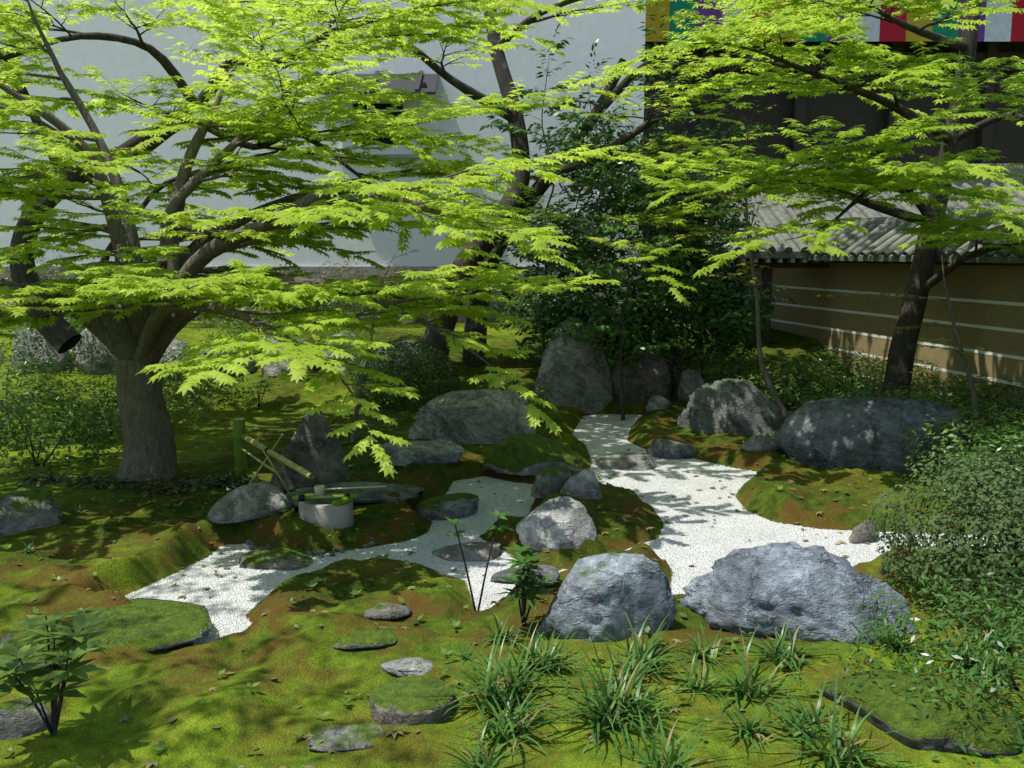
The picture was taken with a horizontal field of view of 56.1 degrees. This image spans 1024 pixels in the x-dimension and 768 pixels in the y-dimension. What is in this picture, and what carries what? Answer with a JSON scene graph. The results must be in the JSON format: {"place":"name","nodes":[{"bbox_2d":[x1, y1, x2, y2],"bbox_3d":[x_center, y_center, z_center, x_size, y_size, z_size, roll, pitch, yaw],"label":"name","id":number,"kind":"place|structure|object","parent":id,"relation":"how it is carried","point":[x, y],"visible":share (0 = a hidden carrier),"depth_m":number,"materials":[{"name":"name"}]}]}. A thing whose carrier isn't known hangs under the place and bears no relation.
{"place":"outdoors","nodes":[
{"label":"outdoors","id":0,"kind":"place"},
{"bbox_2d":[0,302,1023,767],"bbox_3d":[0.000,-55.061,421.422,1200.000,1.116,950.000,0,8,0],"label":"garden ground","id":1,"kind":"structure","parent":0,"point":[308,666],"depth_m":7.03,"materials":[{"name":"plant"}]},
{"bbox_2d":[0,697,50,739],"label":"rock","id":2,"kind":"object","parent":1,"relation":"on","point":[16,721],"visible":0.8,"depth_m":4.71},
{"bbox_2d":[0,485,64,536],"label":"rock","id":3,"kind":"object","parent":1,"relation":"on","point":[22,509],"visible":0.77,"depth_m":8.24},
{"bbox_2d":[11,326,71,372],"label":"retaining stone","id":4,"kind":"object","parent":1,"relation":"on","point":[61,361],"visible":0.44,"depth_m":15.37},
{"bbox_2d":[17,471,71,486],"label":"groundcover","id":5,"kind":"object","parent":1,"relation":"on","point":[51,476],"visible":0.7,"depth_m":9.89,"materials":[{"name":"green plant"}]},
{"bbox_2d":[0,351,90,444],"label":"shrub","id":6,"kind":"object","parent":1,"relation":"on","point":[40,381],"visible":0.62,"depth_m":12.33,"materials":[{"name":"green plant"}]},
{"bbox_2d":[0,316,114,377],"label":"shrub","id":7,"kind":"object","parent":1,"relation":"on","point":[50,347],"visible":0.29,"depth_m":14.91,"materials":[{"name":"green plant"}]},
{"bbox_2d":[0,609,115,735],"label":"leafy plant","id":8,"kind":"object","parent":1,"relation":"on","point":[74,645],"visible":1,"depth_m":4.60,"materials":[{"name":"green plant"}]},
{"bbox_2d":[0,377,123,475],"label":"shrub","id":9,"kind":"object","parent":1,"relation":"on","point":[41,449],"visible":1,"depth_m":10.69,"materials":[{"name":"green plant"}]},
{"bbox_2d":[37,266,86,302],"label":"hedge","id":10,"kind":"object","parent":1,"relation":"on","point":[46,276],"visible":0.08,"depth_m":18.43,"materials":[{"name":"green plant"}]},
{"bbox_2d":[51,471,118,489],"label":"groundcover","id":11,"kind":"object","parent":1,"relation":"on","point":[97,476],"visible":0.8,"depth_m":9.77,"materials":[{"name":"green plant"}]},
{"bbox_2d":[73,328,117,374],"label":"retaining stone","id":12,"kind":"object","parent":1,"relation":"on","point":[105,369],"visible":0.25,"depth_m":15.35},
{"bbox_2d":[0,598,211,667],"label":"flat rock","id":13,"kind":"object","parent":1,"relation":"on","point":[164,624],"visible":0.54,"depth_m":5.94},
{"bbox_2d":[51,382,177,444],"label":"shrub","id":14,"kind":"object","parent":1,"relation":"on","point":[108,425],"visible":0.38,"depth_m":12.18,"materials":[{"name":"green plant"}]},
{"bbox_2d":[101,474,180,497],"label":"groundcover","id":15,"kind":"object","parent":1,"relation":"on","point":[144,492],"visible":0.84,"depth_m":9.57,"materials":[{"name":"green plant"}]},
{"bbox_2d":[87,356,213,432],"bbox_3d":[-5.016,0.140,13.432,1.760,1.054,1.416,0,8,0],"label":"shrub","id":16,"kind":"object","parent":1,"relation":"on","point":[183,399],"visible":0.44,"depth_m":13.29,"materials":[{"name":"green plant"}]},
{"bbox_2d":[159,337,189,375],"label":"rock","id":17,"kind":"object","parent":1,"relation":"on","point":[174,345],"visible":0.1,"depth_m":15.57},
{"bbox_2d":[162,474,224,494],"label":"groundcover","id":18,"kind":"object","parent":1,"relation":"on","point":[190,482],"visible":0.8,"depth_m":9.69,"materials":[{"name":"green plant"}]},
{"bbox_2d":[160,332,252,408],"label":"shrub","id":19,"kind":"object","parent":1,"relation":"on","point":[211,380],"visible":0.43,"depth_m":14.36,"materials":[{"name":"green plant"}]},
{"bbox_2d":[200,339,256,373],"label":"retaining stone","id":20,"kind":"object","parent":1,"relation":"on","point":[252,363],"visible":0.15,"depth_m":15.66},
{"bbox_2d":[208,471,263,489],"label":"groundcover","id":21,"kind":"object","parent":1,"relation":"on","point":[224,485],"visible":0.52,"depth_m":9.77,"materials":[{"name":"green plant"}]},
{"bbox_2d":[233,419,246,483],"bbox_3d":[-2.793,0.745,9.867,0.130,0.780,0.132,0,8,0],"label":"bamboo post","id":22,"kind":"object","parent":1,"relation":"on","point":[240,461],"visible":0.82,"depth_m":9.81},
{"bbox_2d":[207,481,291,523],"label":"rock","id":23,"kind":"object","parent":1,"relation":"on","point":[257,500],"visible":0.96,"depth_m":8.33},
{"bbox_2d":[197,305,311,343],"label":"shrub","id":24,"kind":"object","parent":1,"relation":"on","point":[237,325],"visible":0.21,"depth_m":16.51,"materials":[{"name":"green plant"}]},
{"bbox_2d":[239,374,275,406],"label":"plant","id":25,"kind":"object","parent":1,"relation":"on","point":[260,387],"visible":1,"depth_m":14.57,"materials":[{"name":"green plant"}]},
{"bbox_2d":[240,434,289,492],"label":"kakei supports","id":26,"kind":"object","parent":1,"relation":"on","point":[273,469],"visible":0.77,"depth_m":9.17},
{"bbox_2d":[241,434,313,479],"bbox_3d":[-2.251,0.665,9.074,0.062,0.126,1.844,-5,9,-33],"label":"bamboo spout","id":27,"kind":"object","parent":26,"relation":"on","point":[288,462],"visible":1,"depth_m":8.86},
{"bbox_2d":[239,547,312,570],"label":"stepping stone","id":28,"kind":"object","parent":1,"relation":"on","point":[285,558],"visible":1,"depth_m":7.63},
{"bbox_2d":[259,336,313,375],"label":"retaining stone","id":29,"kind":"object","parent":1,"relation":"on","point":[273,369],"visible":0.25,"depth_m":15.61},
{"bbox_2d":[245,540,374,556],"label":"pebbles","id":30,"kind":"object","parent":1,"relation":"on","point":[319,552],"visible":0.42,"depth_m":7.99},
{"bbox_2d":[271,406,349,488],"bbox_3d":[-2.065,0.688,9.791,0.800,0.937,0.345,-2,8,-12],"label":"pointed rock","id":31,"kind":"object","parent":1,"relation":"on","point":[314,450],"visible":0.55,"depth_m":9.68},
{"bbox_2d":[0,0,624,481],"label":"maple tree","id":32,"kind":"object","parent":1,"relation":"on","point":[138,280],"depth_m":8.73,"materials":[{"name":"plant"}]},
{"bbox_2d":[0,0,624,353],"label":"twisted tree","id":33,"kind":"object","parent":1,"relation":"on","point":[224,14],"depth_m":11.29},
{"bbox_2d":[271,298,368,325],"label":"shrub","id":34,"kind":"object","parent":1,"relation":"on","point":[325,305],"visible":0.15,"depth_m":17.84,"materials":[{"name":"green plant"}]},
{"bbox_2d":[0,0,645,322],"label":"building wall","id":35,"kind":"structure","parent":1,"relation":"on","point":[619,35],"depth_m":19.40,"materials":[{"name":"paint"}]},
{"bbox_2d":[310,71,438,94],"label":"window","id":36,"kind":"structure","parent":35,"relation":"attached to","point":[426,84],"depth_m":18.81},
{"bbox_2d":[299,499,353,528],"bbox_3d":[-1.613,1.172,8.351,0.464,0.340,0.464,0,8,0],"label":"stone water basin","id":37,"kind":"object","parent":1,"relation":"on","point":[318,513],"visible":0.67,"depth_m":8.15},
{"bbox_2d":[292,493,359,499],"bbox_3d":[-1.613,0.978,8.353,0.576,0.038,0.106,-1,8,-5],"label":"bamboo pole","id":38,"kind":"object","parent":37,"relation":"on","point":[328,496],"visible":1,"depth_m":8.31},
{"bbox_2d":[314,485,386,495],"bbox_3d":[-1.401,0.922,8.337,0.624,0.075,0.090,0,8,0],"label":"bamboo ladle","id":39,"kind":"object","parent":37,"relation":"on","point":[320,490],"visible":1,"depth_m":8.34,"materials":[{"name":"beige wood"}]},
{"bbox_2d":[321,330,363,373],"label":"rock","id":40,"kind":"object","parent":1,"relation":"on","point":[342,333],"visible":0.09,"depth_m":15.83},
{"bbox_2d":[308,260,380,318],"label":"hedge","id":41,"kind":"object","parent":1,"relation":"on","point":[344,268],"visible":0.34,"depth_m":18.48,"materials":[{"name":"green plant"}]},
{"bbox_2d":[307,723,383,752],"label":"step stone","id":42,"kind":"object","parent":1,"relation":"on","point":[347,738],"visible":1,"depth_m":4.65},
{"bbox_2d":[284,482,425,506],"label":"stone slab","id":43,"kind":"structure","parent":1,"relation":"on","point":[372,495],"depth_m":9.10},
{"bbox_2d":[333,626,398,649],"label":"step stone","id":44,"kind":"object","parent":1,"relation":"on","point":[380,636],"visible":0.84,"depth_m":5.75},
{"bbox_2d":[364,602,411,619],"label":"step stone","id":45,"kind":"object","parent":1,"relation":"on","point":[381,610],"visible":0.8,"depth_m":6.19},
{"bbox_2d":[339,231,441,441],"bbox_3d":[-1.661,-0.638,12.690,1.499,2.963,1.482,0,8,0],"label":"young maple tree","id":46,"kind":"object","parent":1,"relation":"on","point":[356,416],"depth_m":12.19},
{"bbox_2d":[363,265,431,320],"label":"hedge","id":47,"kind":"object","parent":1,"relation":"on","point":[400,274],"visible":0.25,"depth_m":18.51,"materials":[{"name":"green plant"}]},
{"bbox_2d":[370,335,427,375],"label":"retaining stone","id":48,"kind":"object","parent":1,"relation":"on","point":[417,338],"visible":0.17,"depth_m":15.85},
{"bbox_2d":[350,341,461,408],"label":"azalea shrub","id":49,"kind":"object","parent":1,"relation":"on","point":[430,381],"visible":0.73,"depth_m":14.58,"materials":[{"name":"green plant"}]},
{"bbox_2d":[380,657,432,676],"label":"step stone","id":50,"kind":"object","parent":1,"relation":"on","point":[407,666],"visible":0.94,"depth_m":5.42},
{"bbox_2d":[370,675,454,725],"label":"mossy stone","id":51,"kind":"object","parent":1,"relation":"on","point":[395,701],"visible":0.83,"depth_m":4.93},
{"bbox_2d":[378,440,465,465],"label":"rock","id":52,"kind":"object","parent":1,"relation":"on","point":[438,451],"visible":0.88,"depth_m":10.63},
{"bbox_2d":[414,493,478,520],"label":"mossy rock","id":53,"kind":"object","parent":1,"relation":"on","point":[453,506],"visible":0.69,"depth_m":8.95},
{"bbox_2d":[432,542,501,561],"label":"stepping stone","id":54,"kind":"object","parent":1,"relation":"on","point":[475,551],"visible":0.94,"depth_m":7.82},
{"bbox_2d":[408,389,535,444],"bbox_3d":[-0.526,0.427,12.337,1.786,0.674,0.956,0,8,-2],"label":"boulder","id":55,"kind":"object","parent":1,"relation":"on","point":[481,416],"visible":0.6,"depth_m":12.08,"materials":[{"name":"stone"}]},
{"bbox_2d":[442,509,513,610],"bbox_3d":[-0.227,1.213,6.376,0.490,0.760,0.224,0,8,0],"label":"sapling","id":56,"kind":"object","parent":1,"relation":"on","point":[496,513],"visible":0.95,"depth_m":6.38,"materials":[{"name":"green plant"}]},
{"bbox_2d":[2,426,1023,767],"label":"ground seedlings","id":57,"kind":"object","parent":1,"relation":"on","point":[324,714],"visible":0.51,"depth_m":6.37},
{"bbox_2d":[8,380,1023,767],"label":"fallen leaves","id":58,"kind":"object","parent":1,"relation":"on","point":[392,732],"visible":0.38,"depth_m":7.28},
{"bbox_2d":[14,503,1023,767],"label":"grass","id":59,"kind":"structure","parent":1,"relation":"on","point":[552,659],"depth_m":4.91,"materials":[{"name":"plant"}]},
{"bbox_2d":[492,379,552,410],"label":"shrub","id":60,"kind":"object","parent":1,"relation":"on","point":[539,396],"visible":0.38,"depth_m":14.30,"materials":[{"name":"green plant"}]},
{"bbox_2d":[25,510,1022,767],"bbox_3d":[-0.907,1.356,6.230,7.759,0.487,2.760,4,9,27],"label":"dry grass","id":61,"kind":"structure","parent":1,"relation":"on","point":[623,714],"depth_m":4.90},
{"bbox_2d":[490,564,559,586],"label":"stepping stone","id":62,"kind":"object","parent":1,"relation":"on","point":[547,570],"visible":0.61,"depth_m":6.70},
{"bbox_2d":[493,543,558,626],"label":"plant","id":63,"kind":"object","parent":1,"relation":"on","point":[524,578],"visible":1,"depth_m":5.88,"materials":[{"name":"green plant"}]},
{"bbox_2d":[483,433,582,475],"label":"mossy rock","id":64,"kind":"object","parent":1,"relation":"on","point":[524,454],"visible":0.92,"depth_m":10.46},
{"bbox_2d":[141,0,927,374],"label":"double tree","id":65,"kind":"object","parent":1,"relation":"on","point":[692,93],"depth_m":14.61,"materials":[{"name":"plant"}]},
{"bbox_2d":[495,283,582,326],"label":"shrub","id":66,"kind":"object","parent":1,"relation":"on","point":[517,300],"visible":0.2,"depth_m":17.91,"materials":[{"name":"green plant"}]},
{"bbox_2d":[531,466,570,498],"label":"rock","id":67,"kind":"object","parent":1,"relation":"on","point":[550,480],"visible":0.7,"depth_m":9.32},
{"bbox_2d":[505,266,599,366],"bbox_3d":[0.800,-1.065,16.089,1.825,1.926,1.634,0,8,0],"label":"shrub","id":68,"kind":"object","parent":1,"relation":"on","point":[546,309],"visible":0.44,"depth_m":15.78,"materials":[{"name":"green plant"}]},
{"bbox_2d":[516,496,597,550],"bbox_3d":[0.378,1.144,7.956,0.643,0.393,0.485,4,9,26],"label":"boulder","id":69,"kind":"object","parent":1,"relation":"on","point":[559,523],"visible":0.91,"depth_m":7.83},
{"bbox_2d":[533,316,612,413],"bbox_3d":[0.968,-0.299,14.963,1.211,1.523,0.670,-4,9,-30],"label":"tall rock","id":70,"kind":"object","parent":1,"relation":"on","point":[569,375],"visible":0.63,"depth_m":14.75,"materials":[{"name":"stone"}]},
{"bbox_2d":[560,468,602,498],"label":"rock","id":71,"kind":"object","parent":1,"relation":"on","point":[582,484],"visible":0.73,"depth_m":9.11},
{"bbox_2d":[538,552,676,641],"bbox_3d":[0.577,1.296,5.884,0.863,0.528,0.532,1,8,6],"label":"rock","id":72,"kind":"object","parent":1,"relation":"on","point":[601,591],"visible":0.77,"depth_m":5.73,"materials":[{"name":"stone"}]},
{"bbox_2d":[553,263,677,383],"bbox_3d":[1.653,-0.984,15.062,2.027,1.872,1.502,0,8,0],"label":"shrub","id":73,"kind":"object","parent":1,"relation":"on","point":[601,319],"visible":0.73,"depth_m":14.71,"materials":[{"name":"green plant"}]},
{"bbox_2d":[595,452,654,470],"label":"rock in stream","id":74,"kind":"object","parent":1,"relation":"on","point":[628,461],"visible":1,"depth_m":11.10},
{"bbox_2d":[465,1,802,420],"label":"tree evergreen group","id":75,"kind":"object","parent":1,"relation":"on","point":[588,181],"depth_m":14.67},
{"bbox_2d":[511,187,640,300],"bbox_3d":[1.024,-2.255,15.557,2.002,1.885,1.878,6,10,37],"label":"shrub","id":76,"kind":"object","parent":75,"relation":"attached to","point":[579,241],"visible":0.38,"depth_m":15.20,"materials":[{"name":"green plant"}]},
{"bbox_2d":[530,99,643,199],"bbox_3d":[1.302,-3.947,16.234,1.947,1.718,1.494,1,8,10],"label":"evergreen tree","id":77,"kind":"object","parent":75,"relation":"on","point":[602,124],"visible":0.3,"depth_m":15.93,"materials":[{"name":"green plant"}]},
{"bbox_2d":[570,126,700,244],"bbox_3d":[2.021,-3.185,15.708,2.025,1.977,1.826,4,9,26],"label":"evergreen tree","id":78,"kind":"object","parent":75,"relation":"on","point":[616,176],"visible":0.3,"depth_m":15.45,"materials":[{"name":"green plant"}]},
{"bbox_2d":[608,213,743,334],"bbox_3d":[2.648,-1.755,15.236,1.973,1.920,1.890,-3,8,-22],"label":"evergreen tree","id":79,"kind":"object","parent":75,"relation":"attached to","point":[687,272],"visible":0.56,"depth_m":14.92,"materials":[{"name":"green plant"}]},
{"bbox_2d":[653,156,759,256],"bbox_3d":[3.298,-2.915,16.010,1.908,1.990,1.611,0,8,0],"label":"shrub","id":80,"kind":"object","parent":75,"relation":"on","point":[704,202],"visible":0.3,"depth_m":15.76,"materials":[{"name":"green plant"}]},
{"bbox_2d":[611,337,671,403],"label":"dark rock","id":81,"kind":"object","parent":1,"relation":"on","point":[652,378],"visible":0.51,"depth_m":14.95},
{"bbox_2d":[645,396,670,412],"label":"rock","id":82,"kind":"object","parent":1,"relation":"on","point":[657,402],"visible":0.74,"depth_m":14.41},
{"bbox_2d":[605,295,721,385],"bbox_3d":[2.363,-0.734,15.621,2.030,1.775,1.663,0,8,0],"label":"shrub","id":83,"kind":"object","parent":1,"relation":"on","point":[672,352],"visible":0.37,"depth_m":15.29,"materials":[{"name":"green plant"}]},
{"bbox_2d":[646,438,697,459],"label":"dark rock","id":84,"kind":"object","parent":1,"relation":"on","point":[666,449],"visible":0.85,"depth_m":11.61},
{"bbox_2d":[678,368,705,401],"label":"rock","id":85,"kind":"object","parent":1,"relation":"on","point":[690,380],"visible":0.6,"depth_m":15.14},
{"bbox_2d":[670,340,772,392],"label":"shrub","id":86,"kind":"object","parent":1,"relation":"on","point":[708,369],"visible":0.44,"depth_m":15.60,"materials":[{"name":"green plant"}]},
{"bbox_2d":[677,278,777,365],"bbox_3d":[3.460,-1.026,15.491,1.618,1.450,1.362,2,8,13],"label":"shrub","id":87,"kind":"object","parent":1,"relation":"on","point":[726,335],"visible":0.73,"depth_m":15.28,"materials":[{"name":"green plant"}]},
{"bbox_2d":[677,378,786,435],"bbox_3d":[3.031,0.346,12.829,1.535,0.848,1.003,6,10,37],"label":"rock","id":88,"kind":"object","parent":1,"relation":"on","point":[743,407],"visible":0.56,"depth_m":12.59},
{"bbox_2d":[661,90,816,416],"bbox_3d":[2.738,-1.783,12.393,1.692,4.429,3.058,5,9,31],"label":"young maple tree","id":89,"kind":"object","parent":1,"relation":"on","point":[777,399],"depth_m":12.53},
{"bbox_2d":[672,195,830,343],"bbox_3d":[7.300,-2.100,19.454,7.400,3.850,4.280,0,8,0],"label":"wooden gate","id":90,"kind":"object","parent":1,"relation":"on","point":[767,272],"visible":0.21,"depth_m":17.52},
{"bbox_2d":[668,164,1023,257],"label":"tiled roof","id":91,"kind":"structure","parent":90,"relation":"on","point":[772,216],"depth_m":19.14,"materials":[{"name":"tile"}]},
{"bbox_2d":[740,435,780,450],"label":"rock","id":92,"kind":"object","parent":1,"relation":"on","point":[757,443],"visible":0.94,"depth_m":11.11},
{"bbox_2d":[563,0,1023,396],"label":"maple tree","id":93,"kind":"object","parent":1,"relation":"on","point":[903,175],"depth_m":10.57,"materials":[{"name":"plant"}]},
{"bbox_2d":[730,355,859,411],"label":"shrub","id":94,"kind":"object","parent":1,"relation":"on","point":[789,388],"visible":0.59,"depth_m":14.34,"materials":[{"name":"green plant"}]},
{"bbox_2d":[679,541,919,643],"bbox_3d":[1.792,1.312,6.067,1.496,0.605,0.691,2,8,17],"label":"rock","id":95,"kind":"object","parent":1,"relation":"on","point":[819,593],"visible":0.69,"depth_m":5.89,"materials":[{"name":"stone"}]},
{"bbox_2d":[641,42,1023,288],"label":"temple hall","id":96,"kind":"structure","parent":1,"relation":"on","point":[851,110],"depth_m":33.01,"materials":[{"name":"brown wood"}]},
{"bbox_2d":[645,0,1023,41],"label":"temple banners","id":97,"kind":"object","parent":96,"relation":"attached to","point":[1004,27],"visible":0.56,"depth_m":31.12,"materials":[{"name":"fabric"}]},
{"bbox_2d":[781,342,884,405],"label":"shrub","id":98,"kind":"object","parent":1,"relation":"on","point":[836,364],"visible":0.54,"depth_m":15.27,"materials":[{"name":"green plant"}]},
{"bbox_2d":[661,258,1023,433],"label":"garden wall","id":99,"kind":"structure","parent":1,"relation":"on","point":[987,302],"depth_m":14.71,"materials":[{"name":"beige"}]},
{"bbox_2d":[649,207,1023,262],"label":"tiled roof","id":100,"kind":"structure","parent":99,"relation":"on","point":[882,239],"depth_m":15.06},
{"bbox_2d":[849,519,878,543],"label":"rock","id":101,"kind":"object","parent":1,"relation":"on","point":[861,533],"visible":0.78,"depth_m":8.21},
{"bbox_2d":[819,377,913,399],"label":"shrub","id":102,"kind":"object","parent":1,"relation":"on","point":[874,391],"visible":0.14,"depth_m":12.37,"materials":[{"name":"green plant"}]},
{"bbox_2d":[774,397,976,474],"bbox_3d":[4.107,0.539,10.930,2.144,0.866,1.512,3,8,21],"label":"rock","id":103,"kind":"object","parent":1,"relation":"on","point":[866,433],"visible":0.68,"depth_m":10.40,"materials":[{"name":"stone"}]},
{"bbox_2d":[837,350,947,401],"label":"shrub","id":104,"kind":"object","parent":1,"relation":"on","point":[871,371],"visible":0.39,"depth_m":14.37,"materials":[{"name":"green plant"}]},
{"bbox_2d":[816,157,984,456],"bbox_3d":[4.607,-0.850,10.843,1.697,3.467,2.007,8,11,44],"label":"young maple tree","id":105,"kind":"object","parent":1,"relation":"on","point":[973,393],"depth_m":10.96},
{"bbox_2d":[819,669,1023,756],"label":"rock","id":106,"kind":"object","parent":1,"relation":"on","point":[934,728],"visible":0.74,"depth_m":4.68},
{"bbox_2d":[823,554,1023,767],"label":"shrub","id":107,"kind":"object","parent":1,"relation":"on","point":[972,671],"visible":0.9,"depth_m":4.91,"materials":[{"name":"green plant"}]},
{"bbox_2d":[867,379,1012,450],"bbox_3d":[4.997,0.397,11.515,1.612,0.892,1.715,-7,11,-43],"label":"shrub","id":108,"kind":"object","parent":1,"relation":"on","point":[929,396],"visible":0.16,"depth_m":11.45,"materials":[{"name":"green plant"}]},
{"bbox_2d":[863,441,1023,638],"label":"shrub","id":109,"kind":"object","parent":1,"relation":"on","point":[1005,533],"visible":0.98,"depth_m":6.31,"materials":[{"name":"green plant"}]},
{"bbox_2d":[881,370,1023,432],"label":"shrub","id":110,"kind":"object","parent":1,"relation":"on","point":[953,386],"visible":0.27,"depth_m":12.88,"materials":[{"name":"green plant"}]},
{"bbox_2d":[893,403,1023,489],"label":"shrub","id":111,"kind":"object","parent":1,"relation":"on","point":[965,431],"visible":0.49,"depth_m":9.85,"materials":[{"name":"green plant"}]},
{"bbox_2d":[934,420,1023,524],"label":"shrub","id":112,"kind":"object","parent":1,"relation":"on","point":[981,446],"visible":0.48,"depth_m":8.91,"materials":[{"name":"green plant"}]},
{"bbox_2d":[941,375,1023,457],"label":"shrub","id":113,"kind":"object","parent":1,"relation":"on","point":[1012,419],"visible":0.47,"depth_m":11.44,"materials":[{"name":"green plant"}]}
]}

